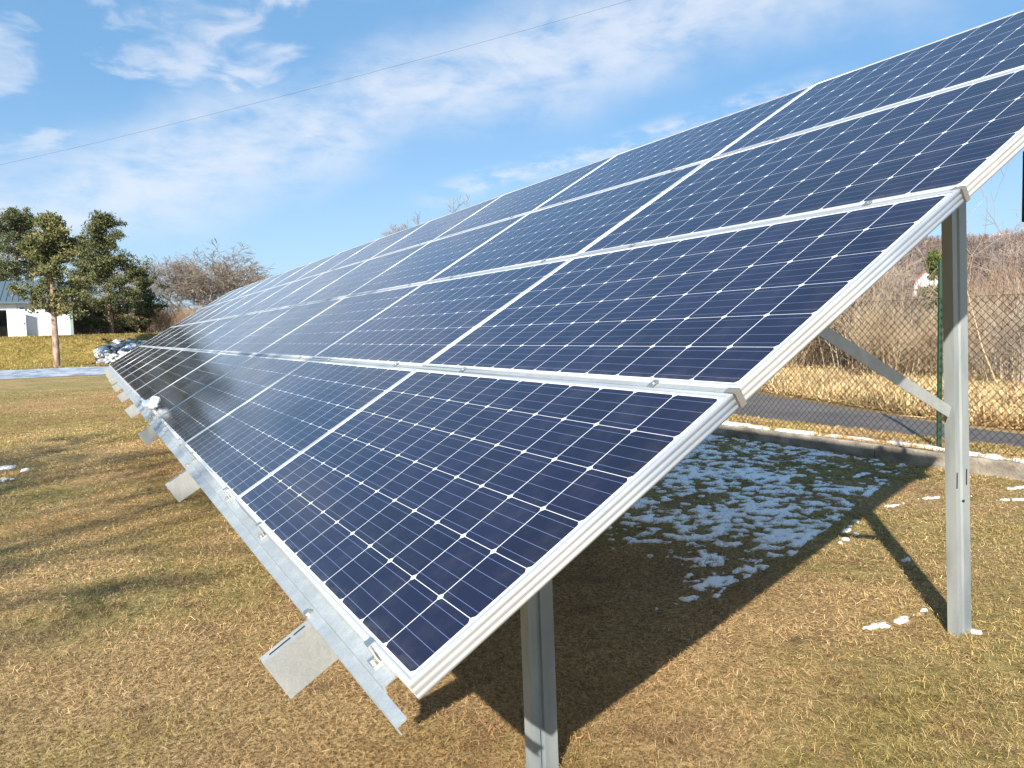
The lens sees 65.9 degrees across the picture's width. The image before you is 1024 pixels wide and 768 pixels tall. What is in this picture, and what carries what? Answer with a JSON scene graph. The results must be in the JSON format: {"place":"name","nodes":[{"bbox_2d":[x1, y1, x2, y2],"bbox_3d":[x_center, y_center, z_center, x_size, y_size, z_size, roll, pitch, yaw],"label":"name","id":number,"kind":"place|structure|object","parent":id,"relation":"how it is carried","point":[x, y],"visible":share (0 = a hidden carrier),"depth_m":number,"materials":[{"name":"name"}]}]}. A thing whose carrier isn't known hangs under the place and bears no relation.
{"place":"outdoors","nodes":[
{"label":"outdoors","id":0,"kind":"place"},
{"bbox_2d":[0,366,107,378],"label":"path","id":1,"kind":"structure","parent":0,"point":[47,372],"depth_m":37.46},
{"bbox_2d":[1,0,629,164],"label":"overhead wire","id":2,"kind":"object","parent":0,"point":[330,83],"visible":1,"depth_m":30.87,"materials":[{"name":"black plastic"}]},
{"bbox_2d":[0,256,1023,767],"bbox_3d":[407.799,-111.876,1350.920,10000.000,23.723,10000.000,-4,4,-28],"label":"ground","id":3,"kind":"structure","parent":0,"point":[78,384],"depth_m":3.61,"materials":[{"name":"plant"}]},
{"bbox_2d":[0,465,29,481],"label":"snow remnants","id":4,"kind":"object","parent":3,"relation":"on","point":[9,467],"visible":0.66,"depth_m":8.87,"materials":[{"name":"white"}]},
{"bbox_2d":[4,206,47,280],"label":"pine tree","id":5,"kind":"object","parent":3,"relation":"on","point":[28,216],"visible":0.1,"depth_m":77.19,"materials":[{"name":"green plant"}]},
{"bbox_2d":[0,205,69,280],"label":"pine tree","id":6,"kind":"object","parent":3,"relation":"on","point":[18,225],"visible":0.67,"depth_m":68.00,"materials":[{"name":"green plant"}]},
{"bbox_2d":[0,281,73,336],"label":"warehouse","id":7,"kind":"structure","parent":3,"relation":"on","point":[16,318],"depth_m":54.25,"materials":[{"name":"grey metal"}]},
{"bbox_2d":[0,322,7,336],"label":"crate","id":8,"kind":"object","parent":7,"relation":"in","point":[3,330],"visible":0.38,"depth_m":55.24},
{"bbox_2d":[6,309,26,336],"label":"door","id":9,"kind":"structure","parent":7,"relation":"in","point":[16,319],"depth_m":53.37,"materials":[{"name":"white plastic"}]},
{"bbox_2d":[6,210,95,366],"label":"pine tree","id":10,"kind":"object","parent":3,"relation":"on","point":[50,249],"visible":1,"depth_m":43.82,"materials":[{"name":"green plant"}]},
{"bbox_2d":[0,332,160,369],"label":"bank grass","id":11,"kind":"structure","parent":3,"relation":"on","point":[18,337],"depth_m":48.41,"materials":[{"name":"plant"}]},
{"bbox_2d":[72,290,106,334],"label":"shrub","id":12,"kind":"object","parent":3,"relation":"on","point":[86,317],"visible":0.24,"depth_m":63.07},
{"bbox_2d":[65,234,114,334],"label":"pine tree","id":13,"kind":"object","parent":3,"relation":"on","point":[82,270],"visible":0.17,"depth_m":65.47,"materials":[{"name":"green plant"}]},
{"bbox_2d":[64,210,152,333],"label":"pine tree","id":14,"kind":"object","parent":3,"relation":"on","point":[105,262],"visible":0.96,"depth_m":59.17,"materials":[{"name":"green plant"}]},
{"bbox_2d":[64,258,153,310],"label":"bare tree","id":15,"kind":"object","parent":3,"relation":"on","point":[112,277],"visible":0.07,"depth_m":92.95,"materials":[{"name":"grey plant"}]},
{"bbox_2d":[94,338,147,364],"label":"rubble heap","id":16,"kind":"object","parent":3,"relation":"on","point":[105,354],"visible":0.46,"depth_m":48.44,"materials":[{"name":"white"}]},
{"bbox_2d":[113,263,170,332],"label":"pine tree","id":17,"kind":"object","parent":3,"relation":"on","point":[142,280],"visible":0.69,"depth_m":65.76,"materials":[{"name":"green plant"}]},
{"bbox_2d":[130,297,175,332],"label":"shrub","id":18,"kind":"object","parent":3,"relation":"on","point":[154,320],"visible":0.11,"depth_m":70.76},
{"bbox_2d":[111,254,212,317],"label":"bare tree","id":19,"kind":"object","parent":3,"relation":"on","point":[156,270],"visible":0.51,"depth_m":90.23,"materials":[{"name":"grey plant"}]},
{"bbox_2d":[149,301,183,332],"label":"shrub","id":20,"kind":"object","parent":3,"relation":"on","point":[157,321],"visible":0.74,"depth_m":66.68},
{"bbox_2d":[172,306,197,323],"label":"shrub","id":21,"kind":"object","parent":3,"relation":"on","point":[183,315],"visible":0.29,"depth_m":79.71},
{"bbox_2d":[163,247,244,311],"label":"bare tree","id":22,"kind":"object","parent":3,"relation":"on","point":[197,293],"visible":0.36,"depth_m":92.86,"materials":[{"name":"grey plant"}]},
{"bbox_2d":[154,238,275,306],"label":"bare tree","id":23,"kind":"object","parent":3,"relation":"on","point":[251,278],"visible":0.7,"depth_m":89.81,"materials":[{"name":"brown plant"}]},
{"bbox_2d":[381,211,420,237],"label":"bare tree","id":24,"kind":"object","parent":3,"relation":"on","point":[393,229],"visible":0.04,"depth_m":73.28,"materials":[{"name":"grey plant"}]},
{"bbox_2d":[104,67,1022,767],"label":"mounting rack","id":25,"kind":"object","parent":3,"relation":"on","point":[314,645],"visible":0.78,"depth_m":3.04,"materials":[{"name":"metal"}]},
{"bbox_2d":[109,346,142,365],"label":"solar panel","id":26,"kind":"object","parent":25,"relation":"on","point":[124,356],"visible":0.74,"depth_m":21.65,"materials":[{"name":"glass"}]},
{"bbox_2d":[110,346,147,368],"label":"solar panel","id":27,"kind":"object","parent":25,"relation":"on","point":[128,357],"visible":0.75,"depth_m":19.90,"materials":[{"name":"glass"}]},
{"bbox_2d":[113,347,154,370],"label":"solar panel","id":28,"kind":"object","parent":25,"relation":"on","point":[131,359],"visible":0.8,"depth_m":18.12,"materials":[{"name":"glass"}]},
{"bbox_2d":[115,348,160,374],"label":"solar panel","id":29,"kind":"object","parent":25,"relation":"on","point":[135,361],"visible":0.77,"depth_m":16.41,"materials":[{"name":"glass"}]},
{"bbox_2d":[119,348,169,379],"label":"solar panel","id":30,"kind":"object","parent":25,"relation":"on","point":[141,363],"visible":0.79,"depth_m":14.64,"materials":[{"name":"glass"}]},
{"bbox_2d":[123,349,181,383],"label":"solar panel","id":31,"kind":"object","parent":25,"relation":"on","point":[149,366],"visible":0.79,"depth_m":12.90,"materials":[{"name":"glass"}]},
{"bbox_2d":[140,327,174,345],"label":"solar panel","id":32,"kind":"object","parent":25,"relation":"on","point":[157,336],"visible":0.59,"depth_m":22.05,"materials":[{"name":"glass"}]},
{"bbox_2d":[127,350,197,392],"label":"solar panel","id":33,"kind":"object","parent":25,"relation":"on","point":[156,371],"visible":0.76,"depth_m":11.15,"materials":[{"name":"glass"}]},
{"bbox_2d":[145,325,183,345],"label":"solar panel","id":34,"kind":"object","parent":25,"relation":"on","point":[163,335],"visible":0.62,"depth_m":20.27,"materials":[{"name":"glass"}]},
{"bbox_2d":[150,323,193,346],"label":"solar panel","id":35,"kind":"object","parent":25,"relation":"on","point":[167,337],"visible":0.66,"depth_m":18.51,"materials":[{"name":"glass"}]},
{"bbox_2d":[134,351,219,400],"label":"solar panel","id":36,"kind":"object","parent":25,"relation":"on","point":[164,380],"visible":0.74,"depth_m":9.36,"materials":[{"name":"glass"}]},
{"bbox_2d":[156,322,203,346],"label":"solar panel","id":37,"kind":"object","parent":25,"relation":"on","point":[179,334],"visible":0.62,"depth_m":16.79,"materials":[{"name":"glass"}]},
{"bbox_2d":[172,306,209,326],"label":"solar panel","id":38,"kind":"object","parent":25,"relation":"on","point":[189,317],"visible":0.5,"depth_m":22.40,"materials":[{"name":"glass"}]},
{"bbox_2d":[164,319,218,347],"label":"solar panel","id":39,"kind":"object","parent":25,"relation":"on","point":[189,334],"visible":0.6,"depth_m":15.01,"materials":[{"name":"glass"}]},
{"bbox_2d":[178,303,219,325],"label":"solar panel","id":40,"kind":"object","parent":25,"relation":"on","point":[197,315],"visible":0.61,"depth_m":20.68,"materials":[{"name":"glass"}]},
{"bbox_2d":[147,353,253,419],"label":"solar panel","id":41,"kind":"object","parent":25,"relation":"on","point":[190,384],"visible":0.69,"depth_m":7.54,"materials":[{"name":"glass"}]},
{"bbox_2d":[142,396,160,409],"bbox_3d":[-3.384,0.174,7.404,0.315,0.131,0.108,1,5,37],"label":"snow lump","id":42,"kind":"object","parent":41,"relation":"on","point":[153,402],"visible":0.96,"depth_m":7.33,"materials":[{"name":"white"}]},
{"bbox_2d":[173,316,236,348],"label":"solar panel","id":43,"kind":"object","parent":25,"relation":"on","point":[186,343],"visible":0.58,"depth_m":13.26,"materials":[{"name":"glass"}]},
{"bbox_2d":[185,300,231,324],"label":"solar panel","id":44,"kind":"object","parent":25,"relation":"on","point":[208,312],"visible":0.61,"depth_m":18.87,"materials":[{"name":"glass"}]},
{"bbox_2d":[203,288,238,307],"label":"solar panel","id":45,"kind":"object","parent":25,"relation":"on","point":[220,298],"visible":0.59,"depth_m":22.73,"materials":[{"name":"glass"}]},
{"bbox_2d":[196,295,247,322],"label":"solar panel","id":46,"kind":"object","parent":25,"relation":"on","point":[219,310],"visible":0.57,"depth_m":17.13,"materials":[{"name":"glass"}]},
{"bbox_2d":[185,312,260,349],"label":"solar panel","id":47,"kind":"object","parent":25,"relation":"on","point":[218,333],"visible":0.6,"depth_m":11.50,"materials":[{"name":"glass"}]},
{"bbox_2d":[211,283,252,305],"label":"solar panel","id":48,"kind":"object","parent":25,"relation":"on","point":[232,294],"visible":0.58,"depth_m":20.99,"materials":[{"name":"glass"}]},
{"bbox_2d":[159,356,307,447],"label":"solar panel","id":49,"kind":"object","parent":25,"relation":"on","point":[194,415],"visible":0.82,"depth_m":5.81,"materials":[{"name":"glass"}]},
{"bbox_2d":[207,289,267,320],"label":"solar panel","id":50,"kind":"object","parent":25,"relation":"on","point":[236,305],"visible":0.61,"depth_m":15.39,"materials":[{"name":"glass"}]},
{"bbox_2d":[223,277,269,301],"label":"solar panel","id":51,"kind":"object","parent":25,"relation":"on","point":[251,286],"visible":0.59,"depth_m":19.22,"materials":[{"name":"glass"}]},
{"bbox_2d":[201,306,293,351],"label":"solar panel","id":52,"kind":"object","parent":25,"relation":"on","point":[241,331],"visible":0.6,"depth_m":9.75,"materials":[{"name":"glass"}]},
{"bbox_2d":[222,282,291,317],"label":"solar panel","id":53,"kind":"object","parent":25,"relation":"on","point":[246,306],"visible":0.59,"depth_m":13.62,"materials":[{"name":"glass"}]},
{"bbox_2d":[237,271,286,297],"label":"solar panel","id":54,"kind":"object","parent":25,"relation":"on","point":[260,285],"visible":0.63,"depth_m":17.51,"materials":[{"name":"glass"}]},
{"bbox_2d":[251,263,309,293],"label":"solar panel","id":55,"kind":"object","parent":25,"relation":"on","point":[277,280],"visible":0.62,"depth_m":15.74,"materials":[{"name":"glass"}]},
{"bbox_2d":[240,273,322,314],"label":"solar panel","id":56,"kind":"object","parent":25,"relation":"on","point":[276,297],"visible":0.58,"depth_m":11.88,"materials":[{"name":"glass"}]},
{"bbox_2d":[223,297,343,353],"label":"solar panel","id":57,"kind":"object","parent":25,"relation":"on","point":[275,330],"visible":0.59,"depth_m":7.96,"materials":[{"name":"glass"}]},
{"bbox_2d":[183,360,415,504],"bbox_3d":[-1.231,0.170,4.253,0.948,0.042,1.966,-38,19,-21],"label":"solar panel","id":58,"kind":"object","parent":25,"relation":"on","point":[248,444],"visible":0.78,"depth_m":4.00,"materials":[{"name":"glass"}]},
{"bbox_2d":[271,253,338,287],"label":"solar panel","id":59,"kind":"object","parent":25,"relation":"on","point":[302,271],"visible":0.56,"depth_m":13.98,"materials":[{"name":"glass"}]},
{"bbox_2d":[264,260,366,310],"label":"solar panel","id":60,"kind":"object","parent":25,"relation":"on","point":[310,288],"visible":0.62,"depth_m":10.10,"materials":[{"name":"glass"}]},
{"bbox_2d":[295,239,376,280],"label":"solar panel","id":61,"kind":"object","parent":25,"relation":"on","point":[335,260],"visible":0.58,"depth_m":12.25,"materials":[{"name":"glass"}]},
{"bbox_2d":[257,283,422,357],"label":"solar panel","id":62,"kind":"object","parent":25,"relation":"on","point":[325,329],"visible":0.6,"depth_m":6.18,"materials":[{"name":"glass"}]},
{"bbox_2d":[299,242,428,303],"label":"solar panel","id":63,"kind":"object","parent":25,"relation":"on","point":[356,278],"visible":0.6,"depth_m":8.34,"materials":[{"name":"glass"}]},
{"bbox_2d":[326,221,428,271],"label":"solar panel","id":64,"kind":"object","parent":25,"relation":"on","point":[374,248],"visible":0.59,"depth_m":10.48,"materials":[{"name":"glass"}]},
{"bbox_2d":[370,195,501,258],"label":"solar panel","id":65,"kind":"object","parent":25,"relation":"on","point":[433,229],"visible":0.61,"depth_m":8.72,"materials":[{"name":"glass"}]},
{"bbox_2d":[347,213,527,295],"bbox_3d":[-0.698,-1.051,6.723,1.014,0.044,1.966,-37,19,-21],"label":"solar panel","id":66,"kind":"object","parent":25,"relation":"on","point":[428,261],"visible":0.64,"depth_m":6.56,"materials":[{"name":"glass"}]},
{"bbox_2d":[312,257,572,365],"bbox_3d":[-0.510,-0.386,4.612,0.961,0.042,1.966,-37,19,-22],"label":"solar panel","id":67,"kind":"object","parent":25,"relation":"on","point":[422,324],"visible":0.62,"depth_m":4.37,"materials":[{"name":"glass"}]},
{"bbox_2d":[235,368,738,699],"bbox_3d":[-0.298,0.261,2.514,0.948,0.040,1.966,-37,19,-21],"label":"solar panel","id":68,"kind":"object","parent":25,"relation":"on","point":[427,530],"visible":1,"depth_m":2.03,"materials":[{"name":"glass"}]},
{"bbox_2d":[434,155,614,239],"bbox_3d":[0.041,-1.619,7.091,0.944,0.040,1.966,-38,19,-21],"label":"solar panel","id":69,"kind":"object","parent":25,"relation":"on","point":[527,199],"visible":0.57,"depth_m":6.94,"materials":[{"name":"glass"}]},
{"bbox_2d":[427,160,707,281],"bbox_3d":[0.237,-0.959,4.981,1.014,0.042,1.966,-38,19,-21],"label":"solar panel","id":70,"kind":"object","parent":25,"relation":"on","point":[571,227],"visible":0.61,"depth_m":4.75,"materials":[{"name":"glass"}]},
{"bbox_2d":[533,85,812,210],"bbox_3d":[0.977,-1.526,5.349,0.944,0.040,1.966,-38,19,-21],"label":"solar panel","id":71,"kind":"object","parent":25,"relation":"on","point":[703,142],"visible":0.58,"depth_m":5.15,"materials":[{"name":"glass"}]},
{"bbox_2d":[422,189,963,400],"bbox_3d":[0.424,-0.293,2.872,0.961,0.040,1.966,-38,19,-21],"label":"solar panel","id":72,"kind":"object","parent":25,"relation":"on","point":[749,311],"visible":0.84,"depth_m":2.44,"materials":[{"name":"glass"}]},
{"bbox_2d":[577,67,1023,254],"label":"solar panel","id":73,"kind":"object","parent":25,"relation":"on","point":[970,136],"visible":0.79,"depth_m":2.96,"materials":[{"name":"glass"}]},
{"bbox_2d":[712,10,1023,157],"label":"solar panel","id":74,"kind":"object","parent":25,"relation":"on","point":[990,48],"visible":0.76,"depth_m":3.70,"materials":[{"name":"glass"}]},
{"bbox_2d":[1022,151,1023,221],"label":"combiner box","id":75,"kind":"object","parent":25,"relation":"attached to","point":[1023,190],"visible":1,"depth_m":3.81,"materials":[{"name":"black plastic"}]},
{"bbox_2d":[602,434,907,609],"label":"snow","id":76,"kind":"structure","parent":3,"relation":"on","point":[773,535],"depth_m":6.07,"materials":[{"name":"snow"}]},
{"bbox_2d":[782,326,829,369],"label":"shrub","id":77,"kind":"object","parent":3,"relation":"on","point":[801,357],"visible":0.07,"depth_m":24.42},
{"bbox_2d":[799,325,850,366],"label":"shrub","id":78,"kind":"object","parent":3,"relation":"on","point":[823,351],"visible":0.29,"depth_m":24.52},
{"bbox_2d":[810,330,851,366],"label":"shrub","id":79,"kind":"object","parent":3,"relation":"on","point":[828,354],"visible":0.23,"depth_m":24.70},
{"bbox_2d":[789,270,931,365],"bbox_3d":[10.564,-2.604,26.784,4.995,4.413,4.437,-2,4,-5],"label":"shrub","id":80,"kind":"object","parent":3,"relation":"on","point":[865,317],"visible":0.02,"depth_m":26.11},
{"bbox_2d":[804,259,925,367],"bbox_3d":[10.358,-2.427,24.772,4.718,4.334,4.191,0,4,25],"label":"shrub","id":81,"kind":"object","parent":3,"relation":"on","point":[864,309],"visible":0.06,"depth_m":24.08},
{"bbox_2d":[711,424,1023,480],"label":"kerb","id":82,"kind":"structure","parent":3,"relation":"on","point":[995,467],"depth_m":8.15,"materials":[{"name":"concrete"}]},
{"bbox_2d":[829,295,916,372],"bbox_3d":[9.877,-1.268,21.936,2.550,2.354,2.668,2,5,45],"label":"shrub","id":83,"kind":"object","parent":3,"relation":"on","point":[852,330],"visible":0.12,"depth_m":21.87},
{"bbox_2d":[723,421,1023,462],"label":"snow strip","id":84,"kind":"object","parent":3,"relation":"on","point":[994,456],"visible":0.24,"depth_m":8.53,"materials":[{"name":"white"}]},
{"bbox_2d":[729,259,1023,457],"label":"wire fence","id":85,"kind":"object","parent":3,"relation":"on","point":[939,431],"visible":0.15,"depth_m":7.95,"materials":[{"name":"grey"}]},
{"bbox_2d":[818,253,937,370],"bbox_3d":[9.918,-2.248,22.289,4.488,4.305,4.208,-2,4,-5],"label":"shrub","id":86,"kind":"object","parent":3,"relation":"on","point":[900,293],"visible":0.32,"depth_m":22.18,"materials":[{"name":"plant"}]},
{"bbox_2d":[836,287,935,379],"bbox_3d":[9.318,-1.153,19.584,2.671,2.480,2.552,0,4,20],"label":"shrub","id":87,"kind":"object","parent":3,"relation":"on","point":[879,336],"visible":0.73,"depth_m":19.32,"materials":[{"name":"plant"}]},
{"bbox_2d":[837,282,937,366],"bbox_3d":[10.809,-1.908,23.516,3.960,3.376,4.224,-2,4,-5],"label":"shrub","id":88,"kind":"object","parent":3,"relation":"on","point":[918,313],"visible":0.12,"depth_m":22.57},
{"bbox_2d":[852,322,928,375],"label":"shrub","id":89,"kind":"object","parent":3,"relation":"on","point":[907,364],"visible":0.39,"depth_m":19.42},
{"bbox_2d":[760,347,1023,429],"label":"field grass","id":90,"kind":"structure","parent":3,"relation":"on","point":[992,400],"depth_m":12.74,"materials":[{"name":"plant"}]},
{"bbox_2d":[875,324,936,373],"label":"shrub","id":91,"kind":"object","parent":3,"relation":"on","point":[904,343],"visible":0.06,"depth_m":20.56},
{"bbox_2d":[870,310,973,377],"bbox_3d":[10.065,-0.892,19.312,2.298,1.925,2.196,-2,4,-7],"label":"shrub","id":92,"kind":"object","parent":3,"relation":"on","point":[926,335],"visible":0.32,"depth_m":19.18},
{"bbox_2d":[907,270,937,295],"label":"house","id":93,"kind":"structure","parent":3,"relation":"on","point":[923,276],"depth_m":112.85,"materials":[{"name":"white tile"}]},
{"bbox_2d":[918,248,941,330],"bbox_3d":[18.717,-3.562,35.087,2.018,4.923,1.932,2,5,43],"label":"conifer","id":94,"kind":"object","parent":3,"relation":"on","point":[933,257],"visible":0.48,"depth_m":34.94,"materials":[{"name":"plant"}]},
{"bbox_2d":[838,486,1023,634],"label":"snow scraps","id":95,"kind":"object","parent":3,"relation":"on","point":[923,609],"visible":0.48,"depth_m":3.84,"materials":[{"name":"white"}]},
{"bbox_2d":[898,328,985,376],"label":"shrub","id":96,"kind":"object","parent":3,"relation":"on","point":[934,354],"visible":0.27,"depth_m":18.64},
{"bbox_2d":[861,228,1023,309],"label":"woodland","id":97,"kind":"object","parent":3,"relation":"on","point":[924,245],"visible":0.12,"depth_m":166.41,"materials":[{"name":"plant"}]},
{"bbox_2d":[884,162,1023,293],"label":"slender tree","id":98,"kind":"object","parent":3,"relation":"on","point":[980,241],"visible":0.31,"depth_m":31.93,"materials":[{"name":"brown plant"}]},
{"bbox_2d":[903,299,1007,362],"bbox_3d":[12.279,-1.380,22.098,2.700,2.428,2.579,-5,5,-40],"label":"shrub","id":99,"kind":"object","parent":3,"relation":"on","point":[937,322],"visible":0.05,"depth_m":22.30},
{"bbox_2d":[907,251,1023,373],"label":"shrub","id":100,"kind":"object","parent":3,"relation":"on","point":[992,291],"visible":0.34,"depth_m":20.27,"materials":[{"name":"plant"}]},
{"bbox_2d":[934,289,1023,378],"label":"shrub","id":101,"kind":"object","parent":3,"relation":"on","point":[984,333],"visible":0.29,"depth_m":18.81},
{"bbox_2d":[967,290,997,385],"bbox_3d":[8.653,-1.065,14.600,0.755,2.632,0.044,1,5,32],"label":"sapling","id":102,"kind":"object","parent":3,"relation":"on","point":[995,380],"visible":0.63,"depth_m":14.60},
{"bbox_2d":[968,263,1021,351],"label":"shrub","id":103,"kind":"object","parent":3,"relation":"on","point":[995,291],"visible":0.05,"depth_m":23.93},
{"bbox_2d":[966,200,1023,343],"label":"slender tree","id":104,"kind":"object","parent":3,"relation":"on","point":[1005,244],"visible":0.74,"depth_m":33.42,"materials":[{"name":"brown plant"}]},
{"bbox_2d":[968,282,1023,385],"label":"shrub","id":105,"kind":"object","parent":3,"relation":"on","point":[1003,348],"visible":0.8,"depth_m":15.99,"materials":[{"name":"plant"}]},
{"bbox_2d":[0,0,1023,333],"label":"sky","id":106,"kind":"structure","parent":0,"point":[304,177],"materials":[{"name":"blue"}]},
{"bbox_2d":[725,414,1023,460],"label":"verge grass","id":107,"kind":"structure","parent":0,"point":[903,436],"depth_m":8.70,"materials":[{"name":"plant"}]},
{"bbox_2d":[732,393,1023,447],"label":"road","id":108,"kind":"structure","parent":0,"point":[996,438],"depth_m":10.34,"materials":[{"name":"asphalt"}]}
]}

